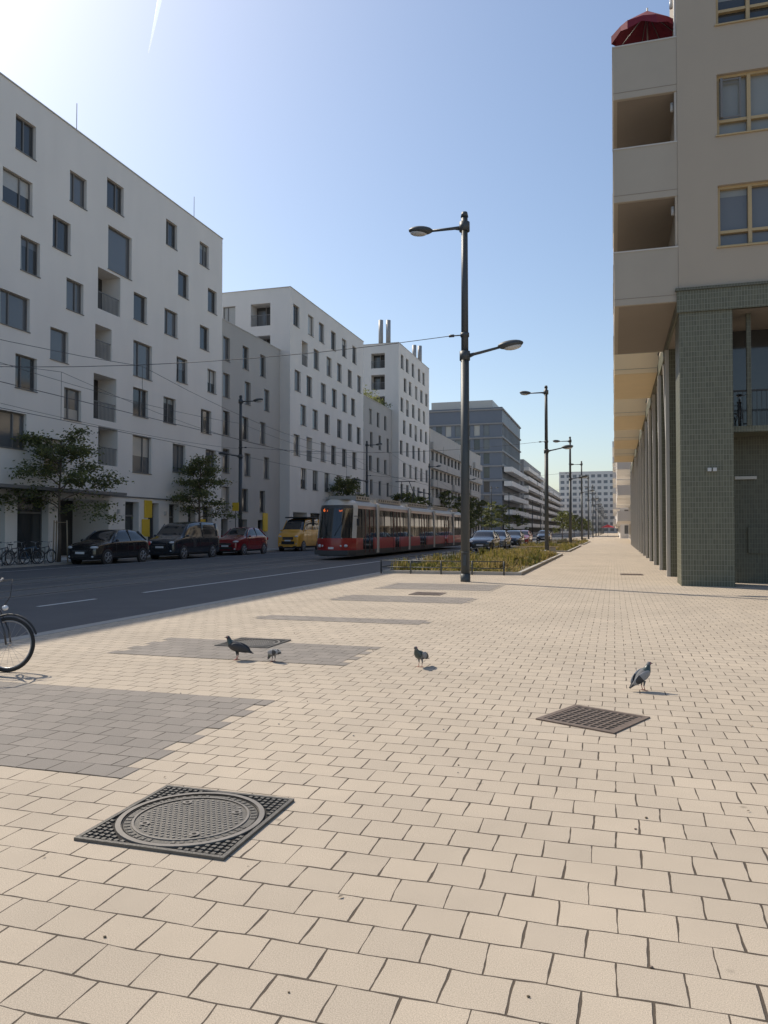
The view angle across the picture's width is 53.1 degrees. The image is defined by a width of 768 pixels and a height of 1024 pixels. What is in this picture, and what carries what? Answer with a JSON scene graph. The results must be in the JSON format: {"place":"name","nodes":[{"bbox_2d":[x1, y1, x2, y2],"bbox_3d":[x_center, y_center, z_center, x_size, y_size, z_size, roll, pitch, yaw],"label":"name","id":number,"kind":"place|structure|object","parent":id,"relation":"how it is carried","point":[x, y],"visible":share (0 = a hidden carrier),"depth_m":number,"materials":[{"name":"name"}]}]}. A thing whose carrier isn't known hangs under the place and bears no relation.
{"place":"outdoors","nodes":[
{"label":"outdoors","id":0,"kind":"place"},
{"bbox_2d":[0,72,222,562],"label":"walls","id":1,"kind":"structure","parent":0,"point":[62,148],"depth_m":45.30,"materials":[{"name":"paint"}]},
{"bbox_2d":[0,105,216,551],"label":"window frames","id":2,"kind":"structure","parent":1,"relation":"attached to","point":[148,508],"depth_m":44.59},
{"bbox_2d":[0,118,213,558],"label":"window glass","id":3,"kind":"object","parent":2,"relation":"in","point":[28,527],"visible":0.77,"depth_m":42.50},
{"bbox_2d":[148,0,161,52],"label":"contrail","id":4,"kind":"object","parent":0,"point":[158,5],"visible":1,"depth_m":3042.28,"materials":[{"name":"white"}]},
{"bbox_2d":[0,533,557,565],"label":"pavement","id":5,"kind":"structure","parent":0,"point":[125,558],"depth_m":40.72,"materials":[{"name":"concrete"}]},
{"bbox_2d":[0,542,14,564],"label":"bicycle","id":6,"kind":"object","parent":5,"relation":"on","point":[6,553],"visible":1,"depth_m":34.85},
{"bbox_2d":[1,542,30,564],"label":"bicycle","id":7,"kind":"object","parent":5,"relation":"on","point":[21,552],"visible":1,"depth_m":35.58,"materials":[{"name":"grey"}]},
{"bbox_2d":[1,548,44,565],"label":"bicycle rack","id":8,"kind":"object","parent":5,"relation":"on","point":[17,555],"visible":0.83,"depth_m":35.42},
{"bbox_2d":[15,541,44,564],"bbox_3d":[-16.704,1.926,36.268,0.633,1.079,1.740,-1,-2,26],"label":"bicycle","id":9,"kind":"object","parent":5,"relation":"on","point":[42,551],"visible":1,"depth_m":36.20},
{"bbox_2d":[0,424,133,561],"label":"young tree","id":10,"kind":"object","parent":5,"relation":"on","point":[42,450],"visible":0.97,"depth_m":38.60,"materials":[{"name":"green plant"}]},
{"bbox_2d":[166,453,239,521],"bbox_3d":[-12.598,-0.577,51.912,5.324,6.829,5.471,0,-1,17],"label":"young tree","id":11,"kind":"object","parent":5,"relation":"on","point":[199,491],"visible":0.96,"depth_m":52.01,"materials":[{"name":"green plant"}]},
{"bbox_2d":[218,395,262,526],"bbox_3d":[-10.624,-2.800,56.904,3.636,11.700,0.433,0,-1,17],"label":"street lamp","id":12,"kind":"object","parent":5,"relation":"on","point":[240,402],"visible":0.88,"depth_m":56.81,"materials":[{"name":"metal"}]},
{"bbox_2d":[221,318,279,547],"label":"walls","id":13,"kind":"structure","parent":5,"relation":"on","point":[239,376],"depth_m":65.61,"materials":[{"name":"paint"}]},
{"bbox_2d":[221,337,269,534],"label":"window frames","id":14,"kind":"structure","parent":13,"relation":"attached to","point":[265,521],"depth_m":64.83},
{"bbox_2d":[221,338,266,534],"bbox_3d":[-11.869,-5.399,64.359,0.280,16.850,9.050,0,-1,17],"label":"window glass","id":15,"kind":"object","parent":14,"relation":"in","point":[243,426],"visible":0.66,"depth_m":64.42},
{"bbox_2d":[326,477,368,496],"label":"young tree","id":16,"kind":"object","parent":5,"relation":"on","point":[350,488],"visible":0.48,"depth_m":80.05,"materials":[{"name":"green plant"}]},
{"bbox_2d":[352,441,381,496],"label":"street lamp","id":17,"kind":"object","parent":5,"relation":"on","point":[367,475],"visible":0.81,"depth_m":85.99,"materials":[{"name":"metal"}]},
{"bbox_2d":[363,395,391,499],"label":"walls","id":18,"kind":"structure","parent":5,"relation":"on","point":[375,407],"depth_m":100.08,"materials":[{"name":"paint"}]},
{"bbox_2d":[363,409,387,496],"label":"window frames","id":19,"kind":"structure","parent":18,"relation":"attached to","point":[377,458],"depth_m":101.53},
{"bbox_2d":[369,410,384,493],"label":"window glass","id":20,"kind":"object","parent":19,"relation":"in","point":[370,446],"visible":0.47,"depth_m":97.95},
{"bbox_2d":[363,385,390,407],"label":"rooftop shrubs","id":21,"kind":"object","parent":18,"relation":"on","point":[367,394],"visible":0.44,"depth_m":99.67,"materials":[{"name":"green plant"}]},
{"bbox_2d":[389,491,418,502],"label":"young tree","id":22,"kind":"object","parent":5,"relation":"on","point":[406,496],"visible":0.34,"depth_m":100.20,"materials":[{"name":"green plant"}]},
{"bbox_2d":[413,495,432,505],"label":"young tree","id":23,"kind":"object","parent":5,"relation":"on","point":[419,498],"visible":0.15,"depth_m":110.06,"materials":[{"name":"green plant"}]},
{"bbox_2d":[418,463,440,505],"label":"street lamp","id":24,"kind":"object","parent":5,"relation":"on","point":[429,466],"visible":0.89,"depth_m":115.11,"materials":[{"name":"metal"}]},
{"bbox_2d":[437,490,459,510],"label":"young tree","id":25,"kind":"object","parent":5,"relation":"on","point":[442,494],"visible":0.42,"depth_m":130.06,"materials":[{"name":"green plant"}]},
{"bbox_2d":[454,493,479,528],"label":"young tree","id":26,"kind":"object","parent":5,"relation":"on","point":[471,518],"visible":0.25,"depth_m":141.22,"materials":[{"name":"green plant"}]},
{"bbox_2d":[429,407,519,530],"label":"building","id":27,"kind":"structure","parent":5,"relation":"on","point":[481,416],"depth_m":207.03,"materials":[{"name":"metal"}]},
{"bbox_2d":[429,425,489,529],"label":"window glass","id":28,"kind":"object","parent":27,"relation":"attached to","point":[476,447],"visible":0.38,"depth_m":206.70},
{"bbox_2d":[429,400,528,528],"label":"floor bands","id":29,"kind":"object","parent":27,"relation":"attached to","point":[516,473],"visible":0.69,"depth_m":210.52,"materials":[{"name":"concrete"}]},
{"bbox_2d":[446,425,513,529],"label":"window frames","id":30,"kind":"structure","parent":27,"relation":"attached to","point":[505,462],"depth_m":214.91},
{"bbox_2d":[470,497,489,536],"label":"young tree","id":31,"kind":"object","parent":5,"relation":"on","point":[472,503],"visible":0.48,"depth_m":152.83,"materials":[{"name":"green plant"}]},
{"bbox_2d":[476,500,500,529],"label":"young tree","id":32,"kind":"object","parent":5,"relation":"on","point":[482,509],"visible":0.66,"depth_m":165.65,"materials":[{"name":"green plant"}]},
{"bbox_2d":[482,501,509,526],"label":"young tree","id":33,"kind":"object","parent":5,"relation":"on","point":[497,515],"visible":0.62,"depth_m":178.10,"materials":[{"name":"green plant"}]},
{"bbox_2d":[490,504,515,529],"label":"young tree","id":34,"kind":"object","parent":5,"relation":"on","point":[504,511],"visible":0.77,"depth_m":194.58,"materials":[{"name":"green plant"}]},
{"bbox_2d":[507,507,523,526],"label":"young tree","id":35,"kind":"object","parent":5,"relation":"on","point":[516,515],"visible":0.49,"depth_m":212.91,"materials":[{"name":"green plant"}]},
{"bbox_2d":[516,508,530,529],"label":"young tree","id":36,"kind":"object","parent":5,"relation":"on","point":[520,509],"visible":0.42,"depth_m":232.07,"materials":[{"name":"green plant"}]},
{"bbox_2d":[222,286,363,532],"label":"white residential tower","id":37,"kind":"structure","parent":0,"point":[321,397],"depth_m":75.21,"materials":[{"name":"paint"}]},
{"bbox_2d":[225,306,358,516],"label":"window glass","id":38,"kind":"structure","parent":37,"relation":"in","point":[260,311],"depth_m":77.38,"materials":[{"name":"grey"}]},
{"bbox_2d":[224,305,361,519],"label":"window frames","id":39,"kind":"structure","parent":37,"relation":"in","point":[304,358],"depth_m":76.99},
{"bbox_2d":[0,533,594,639],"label":"road","id":40,"kind":"structure","parent":0,"point":[110,602],"depth_m":25.53,"materials":[{"name":"asphalt"}]},
{"bbox_2d":[68,529,150,564],"bbox_3d":[-14.263,1.797,40.072,2.300,1.811,4.780,0,-1,17],"label":"parked car","id":41,"kind":"object","parent":40,"relation":"on","point":[107,546],"visible":0.99,"depth_m":39.16,"materials":[{"name":"black metal"}]},
{"bbox_2d":[148,522,218,558],"bbox_3d":[-12.201,1.723,46.975,2.400,2.286,5.380,0,-1,17],"label":"parked van","id":42,"kind":"object","parent":40,"relation":"on","point":[183,540],"visible":0.96,"depth_m":45.81,"materials":[{"name":"black metal"}]},
{"bbox_2d":[216,527,268,554],"bbox_3d":[-10.025,2.050,54.251,2.350,1.978,4.980,0,-1,17],"label":"parked car","id":43,"kind":"object","parent":40,"relation":"on","point":[242,540],"visible":0.89,"depth_m":53.26,"materials":[{"name":"red metal"}]},
{"bbox_2d":[7,537,559,606],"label":"road markings","id":44,"kind":"object","parent":40,"relation":"on","point":[194,585],"visible":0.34,"depth_m":26.45,"materials":[{"name":"paint"}]},
{"bbox_2d":[0,533,575,598],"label":"tram rails","id":45,"kind":"object","parent":40,"relation":"on","point":[173,574],"depth_m":29.40,"materials":[{"name":"metal"}]},
{"bbox_2d":[278,517,318,550],"bbox_3d":[-7.013,1.847,64.160,2.400,2.855,5.080,0,-1,17],"label":"delivery van","id":46,"kind":"object","parent":40,"relation":"on","point":[297,533],"visible":0.91,"depth_m":62.83,"materials":[{"name":"yellow metal"}]},
{"bbox_2d":[312,481,460,555],"bbox_3d":[1.792,0.259,59.786,2.900,5.260,33.630,0,-1,17],"label":"tram","id":47,"kind":"object","parent":40,"relation":"on","point":[354,525],"visible":1,"depth_m":49.15,"materials":[{"name":"red metal"}]},
{"bbox_2d":[470,530,499,551],"bbox_3d":[7.908,2.311,60.471,2.300,1.752,4.580,0,-1,17],"label":"parked car","id":48,"kind":"object","parent":40,"relation":"on","point":[488,539],"visible":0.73,"depth_m":59.07,"materials":[{"name":"blue metal"}]},
{"bbox_2d":[492,530,510,548],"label":"parked car","id":49,"kind":"object","parent":40,"relation":"on","point":[505,539],"visible":0.49,"depth_m":66.31,"materials":[{"name":"grey metal"}]},
{"bbox_2d":[508,530,524,545],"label":"parked car","id":50,"kind":"object","parent":40,"relation":"on","point":[517,537],"visible":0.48,"depth_m":76.58,"materials":[{"name":"black metal"}]},
{"bbox_2d":[512,530,532,545],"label":"parked car","id":51,"kind":"object","parent":40,"relation":"on","point":[528,535],"visible":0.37,"depth_m":84.52,"materials":[{"name":"red metal"}]},
{"bbox_2d":[536,530,551,541],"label":"parked car","id":52,"kind":"object","parent":40,"relation":"on","point":[540,535],"visible":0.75,"depth_m":110.77,"materials":[{"name":"grey metal"}]},
{"bbox_2d":[552,511,575,538],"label":"young tree","id":53,"kind":"object","parent":40,"relation":"on","point":[562,515],"visible":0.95,"depth_m":145.99,"materials":[{"name":"green plant"}]},
{"bbox_2d":[559,513,579,529],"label":"young tree","id":54,"kind":"object","parent":40,"relation":"on","point":[572,523],"visible":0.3,"depth_m":167.33,"materials":[{"name":"green plant"}]},
{"bbox_2d":[567,514,584,536],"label":"young tree","id":55,"kind":"object","parent":40,"relation":"on","point":[576,517],"visible":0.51,"depth_m":189.38,"materials":[{"name":"green plant"}]},
{"bbox_2d":[0,0,669,491],"label":"sky","id":56,"kind":"structure","parent":0,"point":[311,137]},
{"bbox_2d":[0,533,767,1023],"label":"pavement","id":57,"kind":"structure","parent":0,"point":[510,863],"depth_m":4.20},
{"bbox_2d":[0,578,36,671],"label":"bicycle","id":58,"kind":"object","parent":57,"relation":"on","point":[24,624],"visible":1,"depth_m":8.71,"materials":[{"name":"grey"}]},
{"bbox_2d":[74,785,293,860],"bbox_3d":[-1.065,1.694,4.256,0.860,0.018,0.860,0,-1,17],"label":"manhole cover","id":59,"kind":"object","parent":57,"relation":"on","point":[219,825],"visible":1,"depth_m":4.18,"materials":[{"name":"black"}]},
{"bbox_2d":[224,636,253,659],"bbox_3d":[-1.788,1.674,9.477,0.372,0.292,0.159,0,-1,7],"label":"pigeon","id":60,"kind":"object","parent":57,"relation":"on","point":[236,647],"visible":1,"depth_m":9.44,"materials":[{"name":"grey"}]},
{"bbox_2d":[0,583,499,777],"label":"grey paving patches","id":61,"kind":"object","parent":57,"relation":"on","point":[73,729],"visible":0.98,"depth_m":6.78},
{"bbox_2d":[214,637,290,647],"bbox_3d":[-1.846,1.851,10.896,0.800,0.018,0.800,0,-1,17],"label":"manhole cover","id":62,"kind":"object","parent":57,"relation":"on","point":[259,642],"visible":0.78,"depth_m":10.91,"materials":[{"name":"black"}]},
{"bbox_2d":[267,649,280,661],"bbox_3d":[-1.335,1.740,9.350,0.120,0.154,0.270,1,-2,-43],"label":"pigeon","id":63,"kind":"object","parent":57,"relation":"on","point":[273,652],"visible":1,"depth_m":9.32,"materials":[{"name":"grey"}]},
{"bbox_2d":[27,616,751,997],"bbox_3d":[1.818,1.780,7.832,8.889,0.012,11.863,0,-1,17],"label":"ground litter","id":64,"kind":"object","parent":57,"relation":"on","point":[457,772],"visible":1,"depth_m":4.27,"materials":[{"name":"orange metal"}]},
{"bbox_2d":[414,646,428,666],"bbox_3d":[0.437,1.685,9.014,0.135,0.248,0.316,-1,-2,37],"label":"pigeon","id":65,"kind":"object","parent":57,"relation":"on","point":[419,655],"visible":1,"depth_m":8.94,"materials":[{"name":"grey"}]},
{"bbox_2d":[408,592,444,595],"bbox_3d":[1.101,2.054,19.354,0.800,0.012,0.800,0,-1,17],"label":"drain grate","id":66,"kind":"object","parent":57,"relation":"on","point":[429,593],"visible":1,"depth_m":19.36,"materials":[{"name":"black"}]},
{"bbox_2d":[380,547,504,574],"bbox_3d":[5.381,2.276,39.001,4.606,0.500,23.156,0,-1,17],"label":"railing","id":67,"kind":"object","parent":57,"relation":"on","point":[440,567],"visible":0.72,"depth_m":28.21,"materials":[{"name":"metal"}]},
{"bbox_2d":[409,211,522,581],"bbox_3d":[2.533,-3.580,24.071,3.636,11.700,0.433,0,-1,17],"label":"street lamp","id":68,"kind":"object","parent":57,"relation":"on","point":[463,228],"visible":0.98,"depth_m":23.95,"materials":[{"name":"metal"}]},
{"bbox_2d":[0,336,591,516],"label":"overhead wires","id":69,"kind":"object","parent":68,"relation":"attached to","point":[229,410],"visible":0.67,"depth_m":32.03,"materials":[{"name":"grey"}]},
{"bbox_2d":[383,553,562,574],"bbox_3d":[5.711,2.523,39.053,5.130,0.210,23.080,0,-1,17],"label":"planting bed edge","id":70,"kind":"object","parent":57,"relation":"on","point":[526,570],"visible":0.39,"depth_m":28.38,"materials":[{"name":"concrete"}]},
{"bbox_2d":[390,547,557,571],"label":"bed weeds","id":71,"kind":"object","parent":70,"relation":"on","point":[520,558],"visible":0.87,"depth_m":33.64,"materials":[{"name":"green leaves"},{"name":"dry grass"}]},
{"bbox_2d":[516,546,558,552],"bbox_3d":[10.755,2.646,53.920,2.900,0.470,0.475,0,-1,17],"label":"park bench","id":72,"kind":"object","parent":57,"relation":"on","point":[552,548],"visible":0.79,"depth_m":53.56,"materials":[{"name":"concrete"}]},
{"bbox_2d":[504,545,580,551],"bbox_3d":[14.273,3.203,67.693,5.130,0.210,22.280,0,-1,17],"label":"planting bed edge","id":73,"kind":"object","parent":57,"relation":"on","point":[557,550],"visible":0.21,"depth_m":60.33,"materials":[{"name":"concrete"}]},
{"bbox_2d":[506,541,579,550],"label":"bed weeds","id":74,"kind":"object","parent":73,"relation":"on","point":[564,546],"visible":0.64,"depth_m":65.97,"materials":[{"name":"plant"}]},
{"bbox_2d":[520,385,572,550],"bbox_3d":[11.209,-2.891,53.094,3.636,11.700,0.433,0,-1,17],"label":"street lamp","id":75,"kind":"object","parent":57,"relation":"on","point":[546,449],"visible":0.97,"depth_m":52.98,"materials":[{"name":"metal"}]},
{"bbox_2d":[553,437,586,543],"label":"street lamp","id":76,"kind":"object","parent":57,"relation":"on","point":[570,500],"visible":0.97,"depth_m":82.00,"materials":[{"name":"metal"}]},
{"bbox_2d":[571,461,594,540],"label":"street lamp","id":77,"kind":"object","parent":57,"relation":"on","point":[581,464],"visible":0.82,"depth_m":111.01,"materials":[{"name":"metal"}]},
{"bbox_2d":[579,475,598,538],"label":"street lamp","id":78,"kind":"object","parent":57,"relation":"on","point":[588,500],"visible":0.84,"depth_m":140.03,"materials":[{"name":"metal"}]},
{"bbox_2d":[584,485,600,537],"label":"street lamp","id":79,"kind":"object","parent":57,"relation":"on","point":[592,513],"visible":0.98,"depth_m":169.06,"materials":[{"name":"metal"}]},
{"bbox_2d":[536,704,649,733],"bbox_3d":[1.775,1.749,6.527,0.700,0.012,0.700,-1,-2,42],"label":"drain grate","id":80,"kind":"object","parent":57,"relation":"on","point":[597,719],"visible":1,"depth_m":6.50,"materials":[{"name":"black"}]},
{"bbox_2d":[589,491,602,535],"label":"street lamp","id":81,"kind":"object","parent":57,"relation":"on","point":[595,515],"visible":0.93,"depth_m":198.12,"materials":[{"name":"metal"}]},
{"bbox_2d":[629,662,652,690],"bbox_3d":[2.562,1.635,7.662,0.261,0.284,0.142,0,-1,-11],"label":"pigeon","id":82,"kind":"object","parent":57,"relation":"on","point":[640,675],"visible":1,"depth_m":7.63,"materials":[{"name":"grey"}]},
{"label":"planting bed edge","id":83,"kind":"object","parent":57,"relation":"on","visible":0},
{"bbox_2d":[541,538,588,543],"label":"bed weeds","id":84,"kind":"object","parent":83,"relation":"on","point":[563,540],"visible":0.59,"depth_m":95.83,"materials":[{"name":"plant"}]},
{"bbox_2d":[363,320,428,505],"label":"white residential tower","id":85,"kind":"structure","parent":0,"point":[396,376],"depth_m":109.02,"materials":[{"name":"paint"}]},
{"bbox_2d":[371,320,426,500],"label":"window frames","id":86,"kind":"structure","parent":85,"relation":"in","point":[388,322],"depth_m":110.83,"materials":[{"name":"metal"}]},
{"bbox_2d":[374,355,425,496],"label":"window glass","id":87,"kind":"structure","parent":85,"relation":"in","point":[376,358],"depth_m":108.76,"materials":[{"name":"grey"}]},
{"bbox_2d":[429,428,481,536],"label":"building","id":88,"kind":"structure","parent":0,"point":[438,441],"depth_m":137.37,"materials":[{"name":"paint"}]},
{"bbox_2d":[431,451,478,530],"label":"window glass","id":89,"kind":"object","parent":88,"relation":"attached to","point":[448,477],"visible":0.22,"depth_m":138.42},
{"bbox_2d":[431,451,478,533],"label":"window frames","id":90,"kind":"structure","parent":88,"relation":"attached to","point":[458,478],"depth_m":153.80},
{"bbox_2d":[520,459,544,534],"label":"building","id":91,"kind":"structure","parent":0,"point":[529,469],"depth_m":273.40,"materials":[{"name":"paint"}]},
{"bbox_2d":[520,471,539,531],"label":"window glass","id":92,"kind":"object","parent":91,"relation":"attached to","point":[533,505],"visible":0.17,"depth_m":285.47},
{"bbox_2d":[524,472,539,531],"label":"window frames","id":93,"kind":"structure","parent":91,"relation":"attached to","point":[526,484],"depth_m":278.98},
{"bbox_2d":[541,482,562,533],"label":"walls","id":94,"kind":"structure","parent":0,"point":[555,493],"depth_m":365.05,"materials":[{"name":"paint"}]},
{"bbox_2d":[541,491,559,529],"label":"window glass","id":95,"kind":"object","parent":94,"relation":"attached to","point":[549,509],"visible":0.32,"depth_m":357.43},
{"bbox_2d":[541,491,560,531],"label":"window frames","id":96,"kind":"structure","parent":94,"relation":"attached to","point":[551,523],"depth_m":378.82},
{"bbox_2d":[612,441,628,537],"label":"walls","id":97,"kind":"structure","parent":0,"point":[621,532],"depth_m":153.87,"materials":[{"name":"metal"}]},
{"bbox_2d":[616,462,630,539],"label":"walls","id":98,"kind":"structure","parent":0,"point":[623,486],"depth_m":96.58,"materials":[{"name":"paint"}]},
{"bbox_2d":[630,0,767,586],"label":"walls","id":99,"kind":"structure","parent":0,"point":[692,519],"depth_m":22.20,"materials":[{"name":"green tile"}]},
{"bbox_2d":[612,0,678,461],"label":"balconies","id":100,"kind":"structure","parent":99,"relation":"attached to","point":[645,194],"depth_m":23.03,"materials":[{"name":"concrete"}]},
{"bbox_2d":[611,8,672,45],"bbox_3d":[8.185,-14.102,23.884,2.048,3.130,2.048,0,-1,-17],"label":"red parasol","id":101,"kind":"object","parent":100,"relation":"on","point":[647,25],"visible":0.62,"depth_m":24.13,"materials":[{"name":"fabric"}]},
{"bbox_2d":[630,0,767,553],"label":"window frames","id":102,"kind":"structure","parent":99,"relation":"attached to","point":[757,539],"depth_m":22.14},
{"bbox_2d":[734,394,746,425],"bbox_3d":[10.582,-3.021,22.976,0.606,1.079,1.665,-1,-2,43],"label":"bicycle","id":103,"kind":"object","parent":99,"relation":"on","point":[738,414],"visible":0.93,"depth_m":22.61,"materials":[{"name":"grey"}]},
{"bbox_2d":[718,0,767,425],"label":"window glass","id":104,"kind":"object","parent":99,"relation":"attached to","point":[733,209],"visible":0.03,"depth_m":22.26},
{"label":"ground","id":105,"kind":"structure","parent":0,"visible":0},
{"bbox_2d":[0,533,561,568],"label":"kerb","id":106,"kind":"structure","parent":105,"relation":"on","point":[43,564],"depth_m":42.36,"materials":[{"name":"concrete"}]},
{"bbox_2d":[31,541,55,563],"bbox_3d":[-16.348,1.941,36.904,0.606,1.079,1.665,-1,-2,32],"label":"bicycle","id":107,"kind":"object","parent":106,"relation":"on","point":[48,550],"visible":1,"depth_m":36.84,"materials":[{"name":"grey"}]},
{"bbox_2d":[232,503,238,527],"bbox_3d":[-10.729,1.119,55.585,0.500,3.600,0.070,0,-1,17],"label":"stop sign post","id":108,"kind":"object","parent":106,"relation":"on","point":[235,507],"visible":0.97,"depth_m":55.58,"materials":[{"name":"metal"}]},
{"bbox_2d":[0,534,590,642],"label":"kerb","id":109,"kind":"structure","parent":105,"relation":"on","point":[103,622],"depth_m":14.94,"materials":[{"name":"concrete"}]},
{"bbox_2d":[559,471,617,532],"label":"building","id":110,"kind":"structure","parent":105,"relation":"on","point":[602,484],"depth_m":437.08,"materials":[{"name":"concrete"}]},
{"bbox_2d":[563,474,607,522],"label":"window frames","id":111,"kind":"structure","parent":110,"relation":"attached to","point":[587,498],"depth_m":437.15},
{"bbox_2d":[561,474,617,530],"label":"window glass","id":112,"kind":"object","parent":110,"relation":"attached to","point":[599,499],"visible":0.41,"depth_m":436.58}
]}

